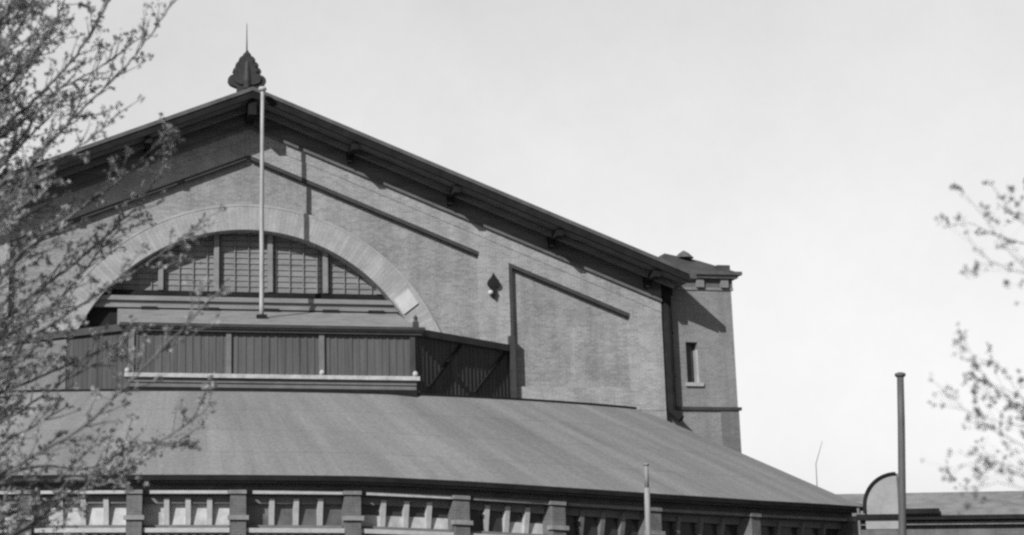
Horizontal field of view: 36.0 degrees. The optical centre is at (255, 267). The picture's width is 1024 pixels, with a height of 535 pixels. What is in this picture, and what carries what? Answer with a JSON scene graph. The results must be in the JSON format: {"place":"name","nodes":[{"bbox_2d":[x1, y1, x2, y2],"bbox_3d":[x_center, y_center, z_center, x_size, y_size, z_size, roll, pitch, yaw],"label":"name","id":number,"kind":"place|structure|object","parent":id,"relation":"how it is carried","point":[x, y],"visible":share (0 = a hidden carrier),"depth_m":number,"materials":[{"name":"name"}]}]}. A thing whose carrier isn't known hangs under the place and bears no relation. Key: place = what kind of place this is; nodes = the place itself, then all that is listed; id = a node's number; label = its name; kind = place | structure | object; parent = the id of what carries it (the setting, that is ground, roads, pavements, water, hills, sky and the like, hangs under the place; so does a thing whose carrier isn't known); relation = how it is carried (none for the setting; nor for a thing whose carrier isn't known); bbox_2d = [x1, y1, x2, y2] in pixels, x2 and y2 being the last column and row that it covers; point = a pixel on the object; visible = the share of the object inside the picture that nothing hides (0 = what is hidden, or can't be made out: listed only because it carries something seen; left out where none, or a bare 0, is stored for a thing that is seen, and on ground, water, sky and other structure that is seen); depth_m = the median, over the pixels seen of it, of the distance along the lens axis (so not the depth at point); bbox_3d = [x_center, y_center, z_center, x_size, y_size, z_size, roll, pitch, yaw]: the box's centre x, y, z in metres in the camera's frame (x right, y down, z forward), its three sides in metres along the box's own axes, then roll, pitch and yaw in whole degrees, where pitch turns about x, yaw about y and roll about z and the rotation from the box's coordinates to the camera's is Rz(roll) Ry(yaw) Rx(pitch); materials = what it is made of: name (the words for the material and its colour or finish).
{"place":"outdoors","nodes":[
{"label":"outdoors","id":0,"kind":"place"},
{"bbox_2d":[0,0,1023,493],"label":"sky","id":1,"kind":"structure","parent":0,"point":[812,150],"materials":[{"name":"white"}]},
{"bbox_2d":[836,491,1023,534],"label":"shed","id":2,"kind":"structure","parent":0,"point":[932,513],"depth_m":70.35,"materials":[{"name":"metal"}]},
{"label":"ground","id":3,"kind":"structure","parent":0,"visible":0},
{"bbox_2d":[0,0,233,534],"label":"spring tree","id":4,"kind":"object","parent":3,"relation":"on","point":[20,195],"visible":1,"depth_m":17.81,"materials":[{"name":"grey plant"}]},
{"bbox_2d":[0,29,696,496],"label":"brick hall","id":5,"kind":"structure","parent":3,"relation":"on","point":[356,221],"depth_m":61.92,"materials":[{"name":"brick"}]},
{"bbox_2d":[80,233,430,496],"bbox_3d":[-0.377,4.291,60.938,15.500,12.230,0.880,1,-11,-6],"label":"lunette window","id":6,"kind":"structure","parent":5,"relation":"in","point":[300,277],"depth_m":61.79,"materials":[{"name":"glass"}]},
{"bbox_2d":[0,389,862,534],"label":"curved annex","id":7,"kind":"object","parent":3,"relation":"on","point":[334,444],"visible":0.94,"depth_m":51.65,"materials":[{"name":"metal"}]},
{"bbox_2d":[0,491,16,532],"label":"window","id":8,"kind":"structure","parent":7,"relation":"in","point":[12,498],"depth_m":48.61,"materials":[{"name":"white paint"}]},
{"bbox_2d":[33,490,125,532],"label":"window","id":9,"kind":"structure","parent":7,"relation":"in","point":[105,514],"depth_m":48.38,"materials":[{"name":"white paint"}]},
{"bbox_2d":[143,490,229,532],"bbox_3d":[-2.189,7.670,48.254,2.935,1.302,0.607,0,-11,-2],"label":"window","id":10,"kind":"structure","parent":7,"relation":"in","point":[163,513],"depth_m":48.37,"materials":[{"name":"white paint"}]},
{"bbox_2d":[10,308,516,397],"bbox_3d":[0.625,3.292,58.654,19.960,4.120,4.900,1,-11,-6],"label":"roof lantern","id":11,"kind":"object","parent":7,"relation":"on","point":[395,353],"visible":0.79,"depth_m":56.76,"materials":[{"name":"metal"}]},
{"bbox_2d":[256,86,266,318],"bbox_3d":[0.225,-2.542,59.588,0.400,9.330,0.400,1,-11,-6],"label":"flagpole","id":12,"kind":"object","parent":11,"relation":"on","point":[261,314],"visible":0.91,"depth_m":59.42,"materials":[{"name":"metal"}]},
{"bbox_2d":[246,491,344,532],"bbox_3d":[1.206,7.727,48.532,3.340,1.308,0.642,1,-11,-6],"label":"window","id":13,"kind":"structure","parent":7,"relation":"in","point":[267,514],"depth_m":48.61,"materials":[{"name":"white paint"}]},
{"bbox_2d":[361,492,453,534],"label":"window","id":14,"kind":"structure","parent":7,"relation":"in","point":[398,516],"depth_m":49.18,"materials":[{"name":"white paint"}]},
{"bbox_2d":[469,497,547,534],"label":"window","id":15,"kind":"structure","parent":7,"relation":"in","point":[487,518],"depth_m":50.12,"materials":[{"name":"white paint"}]},
{"bbox_2d":[565,503,644,534],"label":"window","id":16,"kind":"structure","parent":7,"relation":"in","point":[580,521],"depth_m":51.40,"materials":[{"name":"paint"}]},
{"bbox_2d":[661,509,745,534],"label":"window","id":17,"kind":"structure","parent":7,"relation":"in","point":[672,524],"depth_m":53.34,"materials":[{"name":"paint"}]},
{"bbox_2d":[760,514,847,534],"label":"window","id":18,"kind":"structure","parent":7,"relation":"in","point":[768,526],"depth_m":56.58,"materials":[{"name":"paint"}]},
{"bbox_2d":[643,463,650,534],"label":"thin pole","id":19,"kind":"object","parent":3,"relation":"on","point":[647,504],"visible":1,"depth_m":40.25,"materials":[{"name":"metal"}]},
{"bbox_2d":[659,251,743,499],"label":"brick tower","id":20,"kind":"structure","parent":3,"relation":"on","point":[704,364],"depth_m":63.04,"materials":[{"name":"brick"}]},
{"bbox_2d":[685,343,703,385],"bbox_3d":[17.864,3.927,63.044,0.740,1.950,0.560,1,-11,-6],"label":"window","id":21,"kind":"structure","parent":20,"relation":"in","point":[691,354],"depth_m":63.12,"materials":[{"name":"glass"}]},
{"bbox_2d":[856,472,898,534],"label":"arched screen","id":22,"kind":"object","parent":3,"relation":"on","point":[880,504],"visible":0.98,"depth_m":55.06,"materials":[{"name":"paint"}]},
{"bbox_2d":[895,372,905,534],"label":"mast","id":23,"kind":"object","parent":3,"relation":"on","point":[900,376],"visible":1,"depth_m":42.18,"materials":[{"name":"grey metal"}]},
{"bbox_2d":[921,180,1023,514],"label":"sparse tree","id":24,"kind":"object","parent":3,"relation":"on","point":[985,379],"visible":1,"depth_m":11.58,"materials":[{"name":"grey plant"}]}
]}

